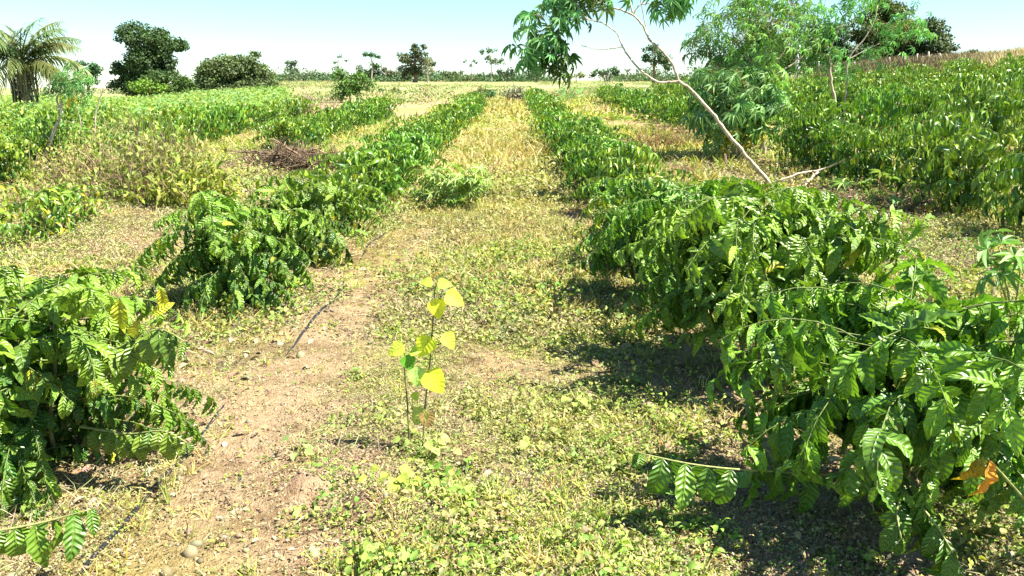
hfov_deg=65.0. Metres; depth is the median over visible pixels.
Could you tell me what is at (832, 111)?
coffee bush
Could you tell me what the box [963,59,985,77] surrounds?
coffee bush
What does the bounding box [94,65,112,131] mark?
cassava tree
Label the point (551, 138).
coffee bush
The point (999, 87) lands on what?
coffee bush
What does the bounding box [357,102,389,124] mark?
coffee bush
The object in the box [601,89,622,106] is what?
coffee bush
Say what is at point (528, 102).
coffee bush
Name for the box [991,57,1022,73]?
coffee bush
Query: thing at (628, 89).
coffee bush
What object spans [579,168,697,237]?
coffee bush
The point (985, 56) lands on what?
dry grass
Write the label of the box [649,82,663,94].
coffee bush
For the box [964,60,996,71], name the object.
coffee bush
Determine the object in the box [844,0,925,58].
broadleaf tree
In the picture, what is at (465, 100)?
coffee bush
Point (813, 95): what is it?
coffee bush
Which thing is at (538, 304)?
weeds
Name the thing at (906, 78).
coffee bush
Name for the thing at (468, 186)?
cassava plant
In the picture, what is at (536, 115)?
coffee bush
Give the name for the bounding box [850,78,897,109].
coffee bush
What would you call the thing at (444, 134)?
coffee bush
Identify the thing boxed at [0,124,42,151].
coffee bush
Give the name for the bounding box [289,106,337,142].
coffee bush
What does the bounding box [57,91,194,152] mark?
overgrown shrub
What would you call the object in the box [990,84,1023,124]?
coffee bush
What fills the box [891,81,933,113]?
coffee bush
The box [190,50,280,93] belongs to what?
broadleaf tree
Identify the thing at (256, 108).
coffee bush
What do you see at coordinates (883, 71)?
coffee bush
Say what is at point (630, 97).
coffee bush
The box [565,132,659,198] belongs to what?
coffee bush
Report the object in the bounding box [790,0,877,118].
cassava tree
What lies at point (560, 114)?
coffee bush
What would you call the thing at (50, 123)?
coffee bush
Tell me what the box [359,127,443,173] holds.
coffee bush
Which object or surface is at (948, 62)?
coffee bush
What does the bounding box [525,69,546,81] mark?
broadleaf tree
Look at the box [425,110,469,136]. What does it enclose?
coffee bush
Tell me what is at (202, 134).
coffee bush
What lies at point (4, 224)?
coffee bush
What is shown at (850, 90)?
coffee bush
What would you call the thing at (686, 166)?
dead brush
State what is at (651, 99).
coffee bush
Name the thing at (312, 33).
sky
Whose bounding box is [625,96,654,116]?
coffee bush
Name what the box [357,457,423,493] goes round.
broadleaf weed
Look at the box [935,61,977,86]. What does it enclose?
coffee bush
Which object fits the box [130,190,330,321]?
coffee bush
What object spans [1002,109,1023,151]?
coffee bush
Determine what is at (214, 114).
coffee bush
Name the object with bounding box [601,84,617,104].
coffee bush
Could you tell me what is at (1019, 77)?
coffee bush
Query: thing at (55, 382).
coffee bush
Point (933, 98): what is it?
coffee bush
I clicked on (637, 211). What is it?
coffee bush
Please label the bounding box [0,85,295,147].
tall weeds
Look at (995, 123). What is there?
coffee bush
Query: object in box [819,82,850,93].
coffee bush
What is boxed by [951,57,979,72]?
coffee bush
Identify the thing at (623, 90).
coffee bush
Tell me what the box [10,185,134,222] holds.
coffee bush
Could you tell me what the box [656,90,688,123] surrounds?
coffee bush
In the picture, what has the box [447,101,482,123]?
coffee bush
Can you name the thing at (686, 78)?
coffee bush
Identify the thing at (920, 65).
coffee bush
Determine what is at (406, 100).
field tufts
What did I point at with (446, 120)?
coffee bush
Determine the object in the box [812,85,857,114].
coffee bush
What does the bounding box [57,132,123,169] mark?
coffee bush
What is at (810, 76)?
coffee bush
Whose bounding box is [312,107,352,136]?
coffee bush
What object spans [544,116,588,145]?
coffee bush
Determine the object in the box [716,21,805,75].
broadleaf tree
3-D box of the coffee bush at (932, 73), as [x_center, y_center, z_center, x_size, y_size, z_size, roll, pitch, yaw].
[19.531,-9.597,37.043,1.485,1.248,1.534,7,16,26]
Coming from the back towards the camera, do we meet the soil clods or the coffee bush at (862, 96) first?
the coffee bush at (862, 96)
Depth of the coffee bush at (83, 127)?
23.12 m
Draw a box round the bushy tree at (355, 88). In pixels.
[330,66,376,101]
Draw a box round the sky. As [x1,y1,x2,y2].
[0,0,1023,87]
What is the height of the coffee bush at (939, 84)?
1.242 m
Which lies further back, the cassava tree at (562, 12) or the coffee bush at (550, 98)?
the coffee bush at (550, 98)
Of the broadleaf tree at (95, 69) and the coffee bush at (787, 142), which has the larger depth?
the broadleaf tree at (95, 69)
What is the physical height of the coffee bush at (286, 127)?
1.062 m
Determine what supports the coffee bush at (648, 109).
on the ground at (268, 418)
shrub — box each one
[0,162,120,213]
[20,117,151,189]
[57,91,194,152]
[62,106,252,207]
[119,148,248,209]
[125,74,171,97]
[167,75,196,97]
[388,87,400,93]
[473,86,488,99]
[484,89,497,105]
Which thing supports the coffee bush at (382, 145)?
on the ground at (268, 418)
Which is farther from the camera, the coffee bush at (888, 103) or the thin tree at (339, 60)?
the thin tree at (339, 60)
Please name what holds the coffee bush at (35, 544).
on the ground at (268, 418)
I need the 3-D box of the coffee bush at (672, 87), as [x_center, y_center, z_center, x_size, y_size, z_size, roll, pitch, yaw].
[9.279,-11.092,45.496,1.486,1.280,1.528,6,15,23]
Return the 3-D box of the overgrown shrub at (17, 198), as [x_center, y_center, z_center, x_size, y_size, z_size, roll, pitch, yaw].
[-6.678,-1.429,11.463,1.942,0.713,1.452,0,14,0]
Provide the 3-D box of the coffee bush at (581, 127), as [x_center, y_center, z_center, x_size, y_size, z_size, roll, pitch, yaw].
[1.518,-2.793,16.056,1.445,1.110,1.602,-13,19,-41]
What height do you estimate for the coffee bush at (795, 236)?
1.226 m
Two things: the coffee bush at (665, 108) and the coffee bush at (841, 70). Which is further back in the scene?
the coffee bush at (841, 70)
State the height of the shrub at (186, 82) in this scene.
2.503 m
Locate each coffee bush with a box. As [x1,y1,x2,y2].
[0,103,39,127]
[0,104,13,126]
[0,117,53,132]
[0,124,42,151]
[0,126,21,158]
[0,136,49,183]
[0,183,95,241]
[0,200,53,253]
[0,264,216,526]
[0,508,98,567]
[6,117,86,173]
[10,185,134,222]
[35,102,85,127]
[39,122,76,149]
[53,104,93,127]
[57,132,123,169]
[65,119,111,135]
[86,105,131,131]
[90,126,156,155]
[92,102,131,123]
[123,116,188,153]
[128,110,163,132]
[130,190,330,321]
[144,108,204,145]
[152,104,194,126]
[171,111,222,143]
[176,103,212,127]
[183,101,245,140]
[216,102,257,136]
[224,101,265,131]
[229,165,374,269]
[245,100,292,123]
[245,104,288,126]
[248,114,320,151]
[260,116,329,148]
[277,92,314,119]
[285,97,319,113]
[285,169,394,236]
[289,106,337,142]
[299,117,329,147]
[307,144,409,213]
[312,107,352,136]
[321,111,366,133]
[326,108,368,130]
[327,146,418,200]
[336,103,380,128]
[339,97,382,127]
[342,135,434,185]
[353,98,390,122]
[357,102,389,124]
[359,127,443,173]
[362,96,396,119]
[369,119,440,164]
[374,95,405,118]
[388,117,449,160]
[396,109,463,148]
[397,120,452,152]
[402,113,459,141]
[411,109,465,139]
[425,103,477,130]
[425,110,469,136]
[426,102,476,119]
[431,105,471,125]
[436,107,471,126]
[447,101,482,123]
[449,97,486,112]
[450,99,483,116]
[451,97,492,112]
[457,100,481,119]
[458,92,485,105]
[468,92,488,106]
[522,91,550,105]
[525,88,544,99]
[526,97,552,109]
[527,94,548,110]
[527,112,594,139]
[528,106,563,129]
[529,113,579,131]
[530,94,569,114]
[530,99,569,110]
[530,102,574,127]
[530,112,590,144]
[533,95,563,115]
[534,100,571,121]
[539,111,578,132]
[542,118,584,155]
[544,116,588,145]
[549,116,617,165]
[553,119,637,169]
[554,131,620,179]
[561,133,636,187]
[564,142,660,213]
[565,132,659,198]
[575,176,749,312]
[576,175,724,266]
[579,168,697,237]
[588,88,609,104]
[592,84,610,101]
[599,83,624,103]
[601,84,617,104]
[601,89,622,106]
[602,86,626,104]
[606,88,626,108]
[612,87,635,109]
[612,179,937,384]
[614,87,635,106]
[620,88,641,108]
[620,91,653,113]
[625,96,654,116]
[628,88,662,114]
[632,252,1023,575]
[639,96,660,114]
[641,94,676,119]
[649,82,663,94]
[650,90,687,122]
[653,80,681,95]
[653,84,669,95]
[655,95,688,128]
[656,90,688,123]
[664,83,680,95]
[670,85,685,98]
[671,83,684,94]
[673,97,697,129]
[677,77,702,95]
[741,116,778,145]
[764,103,822,161]
[774,99,862,170]
[777,78,806,110]
[782,89,822,111]
[790,78,814,94]
[793,78,823,93]
[794,83,835,111]
[798,71,821,83]
[799,76,837,96]
[803,114,879,179]
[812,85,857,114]
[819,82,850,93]
[823,91,866,128]
[828,77,874,99]
[831,64,860,80]
[833,76,858,86]
[834,121,926,189]
[845,83,904,132]
[850,72,872,92]
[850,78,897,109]
[853,69,873,83]
[859,83,903,107]
[859,85,922,136]
[863,72,896,87]
[867,65,894,85]
[874,101,1009,198]
[877,72,910,91]
[887,68,933,87]
[889,62,925,85]
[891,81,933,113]
[895,87,964,142]
[904,70,929,87]
[905,127,1022,218]
[906,75,949,90]
[907,78,952,113]
[911,63,932,78]
[919,66,950,84]
[921,91,1000,144]
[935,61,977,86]
[936,72,997,109]
[937,57,969,76]
[938,61,968,83]
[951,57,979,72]
[952,71,982,87]
[956,84,1023,151]
[960,72,1022,120]
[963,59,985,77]
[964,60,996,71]
[966,71,1010,93]
[968,69,997,82]
[976,129,1023,228]
[988,61,1023,79]
[990,62,1023,95]
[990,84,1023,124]
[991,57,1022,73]
[996,52,1023,65]
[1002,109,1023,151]
[1014,73,1023,96]
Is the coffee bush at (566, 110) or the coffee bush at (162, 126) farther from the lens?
the coffee bush at (566, 110)
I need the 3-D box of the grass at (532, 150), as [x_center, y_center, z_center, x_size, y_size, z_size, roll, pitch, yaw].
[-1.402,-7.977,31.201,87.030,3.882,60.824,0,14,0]
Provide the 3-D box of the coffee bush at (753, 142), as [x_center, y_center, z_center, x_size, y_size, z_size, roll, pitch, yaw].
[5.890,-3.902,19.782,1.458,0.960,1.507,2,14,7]
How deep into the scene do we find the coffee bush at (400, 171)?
12.25 m
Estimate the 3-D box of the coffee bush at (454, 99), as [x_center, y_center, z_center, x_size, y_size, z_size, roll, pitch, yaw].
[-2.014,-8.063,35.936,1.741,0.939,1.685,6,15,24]
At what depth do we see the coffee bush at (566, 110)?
27.66 m
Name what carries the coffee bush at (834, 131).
on the ground at (268, 418)
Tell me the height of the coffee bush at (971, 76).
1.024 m
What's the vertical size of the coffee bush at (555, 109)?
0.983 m
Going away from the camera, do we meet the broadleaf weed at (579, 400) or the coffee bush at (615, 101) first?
the broadleaf weed at (579, 400)
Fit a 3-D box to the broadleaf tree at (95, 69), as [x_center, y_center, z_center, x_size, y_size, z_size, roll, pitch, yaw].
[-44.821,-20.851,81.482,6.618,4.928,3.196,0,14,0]
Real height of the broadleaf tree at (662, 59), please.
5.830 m
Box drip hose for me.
[76,232,385,575]
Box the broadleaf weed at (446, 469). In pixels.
[431,458,474,495]
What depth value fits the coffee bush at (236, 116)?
25.52 m
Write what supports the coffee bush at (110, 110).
on the ground at (268, 418)
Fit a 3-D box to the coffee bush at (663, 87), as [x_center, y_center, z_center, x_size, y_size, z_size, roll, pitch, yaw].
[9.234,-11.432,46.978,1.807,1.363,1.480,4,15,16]
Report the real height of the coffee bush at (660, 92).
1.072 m
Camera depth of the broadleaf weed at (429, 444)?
3.76 m
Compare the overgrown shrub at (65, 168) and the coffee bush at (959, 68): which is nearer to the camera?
the overgrown shrub at (65, 168)
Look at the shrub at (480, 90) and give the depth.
44.76 m
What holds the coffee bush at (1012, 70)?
on the ground at (268, 418)
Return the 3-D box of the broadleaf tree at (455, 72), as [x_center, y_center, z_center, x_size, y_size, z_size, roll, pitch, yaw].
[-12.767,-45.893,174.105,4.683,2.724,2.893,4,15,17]
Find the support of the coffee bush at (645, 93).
on the ground at (268, 418)
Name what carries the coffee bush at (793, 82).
on the ground at (268, 418)
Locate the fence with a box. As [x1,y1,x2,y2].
[853,51,940,65]
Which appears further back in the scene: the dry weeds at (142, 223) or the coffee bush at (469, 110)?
the coffee bush at (469, 110)
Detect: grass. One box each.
[0,76,1023,575]
[802,46,1023,78]
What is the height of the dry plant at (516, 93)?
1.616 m
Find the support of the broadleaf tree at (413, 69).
on the ground at (268, 418)
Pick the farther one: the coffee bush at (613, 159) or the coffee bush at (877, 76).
the coffee bush at (877, 76)
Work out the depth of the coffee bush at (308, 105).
34.10 m
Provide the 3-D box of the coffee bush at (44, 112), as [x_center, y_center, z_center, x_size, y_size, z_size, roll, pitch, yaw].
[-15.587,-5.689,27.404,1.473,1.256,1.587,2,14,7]
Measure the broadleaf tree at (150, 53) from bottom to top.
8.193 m
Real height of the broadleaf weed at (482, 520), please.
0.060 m
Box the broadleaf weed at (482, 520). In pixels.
[432,519,486,534]
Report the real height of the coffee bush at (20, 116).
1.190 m
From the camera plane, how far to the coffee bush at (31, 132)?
15.16 m
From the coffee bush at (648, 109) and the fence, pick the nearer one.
the coffee bush at (648, 109)
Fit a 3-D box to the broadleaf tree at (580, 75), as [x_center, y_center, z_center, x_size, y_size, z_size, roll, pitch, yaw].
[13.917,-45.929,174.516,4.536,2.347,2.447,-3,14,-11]
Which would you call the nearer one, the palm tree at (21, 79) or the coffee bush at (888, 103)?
the coffee bush at (888, 103)
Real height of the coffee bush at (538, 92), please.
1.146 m
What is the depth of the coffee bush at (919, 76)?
38.40 m
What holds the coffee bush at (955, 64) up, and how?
on the ground at (268, 418)
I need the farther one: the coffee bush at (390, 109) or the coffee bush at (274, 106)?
the coffee bush at (390, 109)
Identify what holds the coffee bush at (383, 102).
on the ground at (268, 418)
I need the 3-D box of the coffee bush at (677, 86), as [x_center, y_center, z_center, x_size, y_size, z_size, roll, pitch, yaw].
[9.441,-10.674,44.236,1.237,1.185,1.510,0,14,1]
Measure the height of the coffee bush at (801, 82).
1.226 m
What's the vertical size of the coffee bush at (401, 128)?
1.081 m
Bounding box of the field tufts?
[243,77,694,104]
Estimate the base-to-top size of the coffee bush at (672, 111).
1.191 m
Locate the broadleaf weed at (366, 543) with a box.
[359,537,410,568]
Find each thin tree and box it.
[332,54,348,73]
[463,59,476,81]
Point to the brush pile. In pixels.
(283, 157)
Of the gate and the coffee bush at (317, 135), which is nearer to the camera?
the coffee bush at (317, 135)
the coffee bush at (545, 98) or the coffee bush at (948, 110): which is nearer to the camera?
the coffee bush at (948, 110)
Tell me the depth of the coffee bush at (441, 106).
26.32 m
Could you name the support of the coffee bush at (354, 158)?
on the ground at (268, 418)
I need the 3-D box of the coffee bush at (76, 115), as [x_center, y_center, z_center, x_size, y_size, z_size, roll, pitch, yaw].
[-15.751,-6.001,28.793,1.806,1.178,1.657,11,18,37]
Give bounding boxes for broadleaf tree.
[39,58,104,101]
[104,19,191,98]
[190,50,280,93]
[284,60,297,75]
[355,61,381,78]
[379,66,397,78]
[395,43,436,81]
[422,57,435,82]
[443,70,464,78]
[496,67,517,81]
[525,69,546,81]
[569,71,585,81]
[588,65,620,81]
[640,43,673,87]
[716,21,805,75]
[800,23,872,67]
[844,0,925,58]
[905,16,960,56]
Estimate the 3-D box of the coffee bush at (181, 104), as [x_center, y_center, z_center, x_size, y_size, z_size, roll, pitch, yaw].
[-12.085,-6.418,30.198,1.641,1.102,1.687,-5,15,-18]
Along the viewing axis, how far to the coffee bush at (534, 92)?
41.93 m
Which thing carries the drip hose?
on the ground at (268, 418)
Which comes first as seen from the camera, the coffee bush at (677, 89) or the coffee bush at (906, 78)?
the coffee bush at (906, 78)
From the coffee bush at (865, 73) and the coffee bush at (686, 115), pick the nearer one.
the coffee bush at (686, 115)
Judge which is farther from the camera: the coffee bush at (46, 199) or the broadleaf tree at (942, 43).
the broadleaf tree at (942, 43)
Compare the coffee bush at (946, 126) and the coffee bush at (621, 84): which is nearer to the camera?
the coffee bush at (946, 126)
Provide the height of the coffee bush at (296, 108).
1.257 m
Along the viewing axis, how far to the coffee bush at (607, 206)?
7.50 m
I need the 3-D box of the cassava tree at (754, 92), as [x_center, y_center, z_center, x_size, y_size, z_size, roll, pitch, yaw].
[4.885,-3.925,17.477,2.282,2.288,1.640,-7,15,-25]
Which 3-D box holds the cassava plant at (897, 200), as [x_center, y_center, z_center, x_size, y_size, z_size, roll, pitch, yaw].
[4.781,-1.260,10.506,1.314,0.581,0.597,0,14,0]
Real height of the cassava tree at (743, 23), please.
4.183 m
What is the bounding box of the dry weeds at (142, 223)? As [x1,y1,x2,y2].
[0,121,1023,575]
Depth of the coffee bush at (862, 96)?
20.51 m
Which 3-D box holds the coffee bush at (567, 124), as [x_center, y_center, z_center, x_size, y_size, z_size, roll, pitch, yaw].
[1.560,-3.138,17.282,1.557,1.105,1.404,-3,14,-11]
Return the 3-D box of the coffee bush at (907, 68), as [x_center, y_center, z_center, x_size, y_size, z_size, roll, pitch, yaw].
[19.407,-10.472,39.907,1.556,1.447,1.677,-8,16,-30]
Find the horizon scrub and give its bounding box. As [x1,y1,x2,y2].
[84,65,736,93]
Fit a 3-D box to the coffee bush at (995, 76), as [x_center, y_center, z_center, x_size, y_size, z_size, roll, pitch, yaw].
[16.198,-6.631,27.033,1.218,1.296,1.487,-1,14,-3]
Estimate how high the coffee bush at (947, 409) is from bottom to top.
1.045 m
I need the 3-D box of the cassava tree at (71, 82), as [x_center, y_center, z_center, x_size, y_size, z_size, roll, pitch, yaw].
[-8.157,-3.015,14.688,1.120,2.154,0.577,-5,15,-19]
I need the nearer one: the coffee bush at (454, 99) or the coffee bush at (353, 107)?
the coffee bush at (353, 107)
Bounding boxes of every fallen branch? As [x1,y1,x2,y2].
[724,154,743,178]
[759,157,850,185]
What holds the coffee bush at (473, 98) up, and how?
on the ground at (268, 418)
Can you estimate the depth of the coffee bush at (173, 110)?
28.76 m
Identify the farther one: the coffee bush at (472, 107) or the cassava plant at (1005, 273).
the coffee bush at (472, 107)
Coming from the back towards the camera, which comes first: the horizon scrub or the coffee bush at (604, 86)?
the horizon scrub
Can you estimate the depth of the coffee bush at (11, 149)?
14.05 m
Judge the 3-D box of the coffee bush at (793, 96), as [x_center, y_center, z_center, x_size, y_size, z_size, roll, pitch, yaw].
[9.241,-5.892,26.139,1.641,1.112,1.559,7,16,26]
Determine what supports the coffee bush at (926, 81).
on the ground at (268, 418)
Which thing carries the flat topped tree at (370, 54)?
on the ground at (268, 418)
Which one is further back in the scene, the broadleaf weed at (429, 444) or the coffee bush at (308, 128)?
the coffee bush at (308, 128)
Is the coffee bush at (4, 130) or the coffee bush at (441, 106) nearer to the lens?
the coffee bush at (4, 130)
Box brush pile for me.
[219,120,352,173]
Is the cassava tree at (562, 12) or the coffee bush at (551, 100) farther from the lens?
the coffee bush at (551, 100)
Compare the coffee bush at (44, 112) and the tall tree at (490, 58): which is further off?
the tall tree at (490, 58)
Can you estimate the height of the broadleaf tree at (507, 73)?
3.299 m
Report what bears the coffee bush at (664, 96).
on the ground at (268, 418)
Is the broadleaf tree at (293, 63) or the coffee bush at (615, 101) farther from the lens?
the broadleaf tree at (293, 63)
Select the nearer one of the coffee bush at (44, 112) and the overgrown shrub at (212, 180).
the overgrown shrub at (212, 180)
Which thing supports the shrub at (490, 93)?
on the ground at (268, 418)
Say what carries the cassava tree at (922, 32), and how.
on the ground at (268, 418)
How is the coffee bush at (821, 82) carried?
on the ground at (268, 418)
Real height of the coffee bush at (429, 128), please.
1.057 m
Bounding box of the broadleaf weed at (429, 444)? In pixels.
[392,425,461,457]
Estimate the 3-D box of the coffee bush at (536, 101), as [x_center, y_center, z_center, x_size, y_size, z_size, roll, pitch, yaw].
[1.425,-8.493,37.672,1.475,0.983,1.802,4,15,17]
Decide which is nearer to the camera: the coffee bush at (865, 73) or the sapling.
the sapling
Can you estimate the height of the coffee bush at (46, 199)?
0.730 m
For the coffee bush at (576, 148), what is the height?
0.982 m
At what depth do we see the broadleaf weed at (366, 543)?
2.91 m
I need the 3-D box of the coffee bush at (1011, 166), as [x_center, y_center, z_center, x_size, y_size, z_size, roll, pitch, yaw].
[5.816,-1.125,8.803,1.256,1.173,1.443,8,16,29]
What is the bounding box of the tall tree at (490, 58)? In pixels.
[479,47,505,81]
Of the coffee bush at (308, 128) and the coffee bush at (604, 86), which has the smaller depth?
the coffee bush at (308, 128)
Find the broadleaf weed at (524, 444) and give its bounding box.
[504,419,556,449]
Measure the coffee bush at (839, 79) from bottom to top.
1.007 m
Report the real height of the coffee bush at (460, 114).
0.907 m
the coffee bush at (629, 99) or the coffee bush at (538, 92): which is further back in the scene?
the coffee bush at (538, 92)
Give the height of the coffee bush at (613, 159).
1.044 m
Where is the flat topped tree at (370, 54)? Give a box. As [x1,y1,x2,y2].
[361,51,380,80]
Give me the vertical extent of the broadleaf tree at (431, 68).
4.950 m
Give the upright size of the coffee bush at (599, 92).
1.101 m
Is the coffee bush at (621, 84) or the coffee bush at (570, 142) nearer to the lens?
the coffee bush at (570, 142)
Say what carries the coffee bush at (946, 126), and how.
on the ground at (268, 418)
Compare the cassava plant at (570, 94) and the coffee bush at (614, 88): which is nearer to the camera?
the coffee bush at (614, 88)
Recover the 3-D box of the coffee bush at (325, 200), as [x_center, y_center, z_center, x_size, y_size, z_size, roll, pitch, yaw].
[-2.113,-0.650,7.881,1.452,1.030,1.496,0,14,0]
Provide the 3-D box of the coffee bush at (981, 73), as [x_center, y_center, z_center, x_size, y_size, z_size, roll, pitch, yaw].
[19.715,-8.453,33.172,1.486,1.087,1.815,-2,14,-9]
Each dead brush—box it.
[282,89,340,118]
[616,103,719,149]
[660,156,715,176]
[837,175,973,213]
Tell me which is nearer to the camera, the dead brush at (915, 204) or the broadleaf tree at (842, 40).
the dead brush at (915, 204)
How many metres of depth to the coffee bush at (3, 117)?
29.58 m
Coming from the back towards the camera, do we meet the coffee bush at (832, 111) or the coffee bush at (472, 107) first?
the coffee bush at (472, 107)
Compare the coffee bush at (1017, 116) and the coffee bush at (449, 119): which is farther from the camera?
the coffee bush at (449, 119)
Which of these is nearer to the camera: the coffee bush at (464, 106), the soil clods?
the soil clods
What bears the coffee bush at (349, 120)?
on the ground at (268, 418)
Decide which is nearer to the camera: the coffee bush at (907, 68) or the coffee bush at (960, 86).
the coffee bush at (960, 86)
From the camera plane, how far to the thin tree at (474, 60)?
163.92 m
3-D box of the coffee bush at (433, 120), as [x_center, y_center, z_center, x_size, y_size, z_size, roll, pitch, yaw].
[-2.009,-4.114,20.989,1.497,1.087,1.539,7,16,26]
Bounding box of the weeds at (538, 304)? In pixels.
[0,80,1023,575]
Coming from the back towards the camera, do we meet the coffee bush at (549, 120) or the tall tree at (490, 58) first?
the tall tree at (490, 58)
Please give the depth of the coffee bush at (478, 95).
42.71 m
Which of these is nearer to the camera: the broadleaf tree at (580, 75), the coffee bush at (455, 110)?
the coffee bush at (455, 110)
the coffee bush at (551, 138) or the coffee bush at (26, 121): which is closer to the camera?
the coffee bush at (551, 138)
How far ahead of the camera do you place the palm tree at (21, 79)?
44.14 m
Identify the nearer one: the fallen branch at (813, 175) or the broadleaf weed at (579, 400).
the broadleaf weed at (579, 400)
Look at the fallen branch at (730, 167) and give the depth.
15.28 m
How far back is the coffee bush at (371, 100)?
32.09 m
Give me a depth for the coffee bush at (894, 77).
33.75 m
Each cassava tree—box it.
[40,62,94,172]
[67,97,80,132]
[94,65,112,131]
[501,0,771,184]
[677,52,793,156]
[679,0,836,153]
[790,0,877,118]
[840,0,937,121]
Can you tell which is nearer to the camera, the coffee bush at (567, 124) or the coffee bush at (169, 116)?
the coffee bush at (567, 124)
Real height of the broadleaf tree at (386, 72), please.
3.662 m
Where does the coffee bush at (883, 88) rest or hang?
on the ground at (268, 418)
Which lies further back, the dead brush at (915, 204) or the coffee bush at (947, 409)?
the dead brush at (915, 204)
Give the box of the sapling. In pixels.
[388,277,463,448]
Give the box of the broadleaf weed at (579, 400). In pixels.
[557,391,587,407]
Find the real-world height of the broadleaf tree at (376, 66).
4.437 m
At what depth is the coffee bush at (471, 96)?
41.67 m
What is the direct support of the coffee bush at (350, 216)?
on the ground at (268, 418)
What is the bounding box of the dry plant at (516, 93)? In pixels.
[498,82,525,100]
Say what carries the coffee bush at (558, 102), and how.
on the ground at (268, 418)
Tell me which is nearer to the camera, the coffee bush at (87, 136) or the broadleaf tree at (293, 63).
the coffee bush at (87, 136)
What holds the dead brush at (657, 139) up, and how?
on the ground at (268, 418)
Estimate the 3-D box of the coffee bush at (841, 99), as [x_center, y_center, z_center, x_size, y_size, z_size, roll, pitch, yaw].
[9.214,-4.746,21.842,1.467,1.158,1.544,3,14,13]
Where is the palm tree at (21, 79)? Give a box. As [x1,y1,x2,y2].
[0,17,94,107]
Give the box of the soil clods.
[13,238,1005,575]
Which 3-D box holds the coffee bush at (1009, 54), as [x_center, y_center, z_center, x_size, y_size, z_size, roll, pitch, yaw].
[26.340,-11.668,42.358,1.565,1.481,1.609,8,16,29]
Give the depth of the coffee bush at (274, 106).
29.79 m
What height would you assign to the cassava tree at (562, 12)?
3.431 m
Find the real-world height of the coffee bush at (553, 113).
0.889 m
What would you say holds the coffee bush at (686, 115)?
on the ground at (268, 418)
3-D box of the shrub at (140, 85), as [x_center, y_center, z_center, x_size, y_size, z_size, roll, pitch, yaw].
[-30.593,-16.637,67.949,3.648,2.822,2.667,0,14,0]
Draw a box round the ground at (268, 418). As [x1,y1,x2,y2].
[0,70,1023,575]
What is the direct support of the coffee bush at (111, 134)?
on the ground at (268, 418)
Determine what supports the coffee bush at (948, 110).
on the ground at (268, 418)
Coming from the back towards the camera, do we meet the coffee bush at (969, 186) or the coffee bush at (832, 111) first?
the coffee bush at (832, 111)
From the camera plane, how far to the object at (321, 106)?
34.17 m
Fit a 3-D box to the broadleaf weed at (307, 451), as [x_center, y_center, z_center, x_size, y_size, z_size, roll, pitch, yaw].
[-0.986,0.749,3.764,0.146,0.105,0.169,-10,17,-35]
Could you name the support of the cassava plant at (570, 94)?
on the ground at (268, 418)
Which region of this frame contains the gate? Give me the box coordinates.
[794,45,819,78]
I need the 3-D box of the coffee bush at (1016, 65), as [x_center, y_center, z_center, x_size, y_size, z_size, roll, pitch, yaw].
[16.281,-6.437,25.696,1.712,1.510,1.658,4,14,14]
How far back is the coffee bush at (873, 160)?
12.31 m
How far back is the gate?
59.69 m
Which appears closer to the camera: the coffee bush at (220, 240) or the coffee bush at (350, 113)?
the coffee bush at (220, 240)
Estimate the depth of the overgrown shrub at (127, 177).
12.10 m
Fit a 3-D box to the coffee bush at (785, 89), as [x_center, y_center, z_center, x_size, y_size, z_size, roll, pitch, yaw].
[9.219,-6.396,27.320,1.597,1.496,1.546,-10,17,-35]
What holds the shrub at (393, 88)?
on the ground at (268, 418)
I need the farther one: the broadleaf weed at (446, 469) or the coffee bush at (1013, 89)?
the coffee bush at (1013, 89)
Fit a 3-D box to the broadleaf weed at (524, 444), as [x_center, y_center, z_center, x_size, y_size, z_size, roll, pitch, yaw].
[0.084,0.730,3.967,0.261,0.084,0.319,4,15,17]
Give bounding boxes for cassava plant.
[407,143,492,209]
[551,84,584,102]
[828,169,932,209]
[969,228,1023,314]
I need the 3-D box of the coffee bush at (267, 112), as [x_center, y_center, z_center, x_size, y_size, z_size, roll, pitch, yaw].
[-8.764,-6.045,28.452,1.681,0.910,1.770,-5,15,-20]
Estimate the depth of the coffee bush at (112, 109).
32.07 m
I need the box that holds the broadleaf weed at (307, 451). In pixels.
[281,435,313,459]
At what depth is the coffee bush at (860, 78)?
36.39 m
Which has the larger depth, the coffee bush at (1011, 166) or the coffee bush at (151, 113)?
the coffee bush at (151, 113)
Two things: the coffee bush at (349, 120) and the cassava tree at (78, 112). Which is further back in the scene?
the coffee bush at (349, 120)
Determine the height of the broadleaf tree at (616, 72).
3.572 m
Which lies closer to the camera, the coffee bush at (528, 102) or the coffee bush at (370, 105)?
the coffee bush at (370, 105)

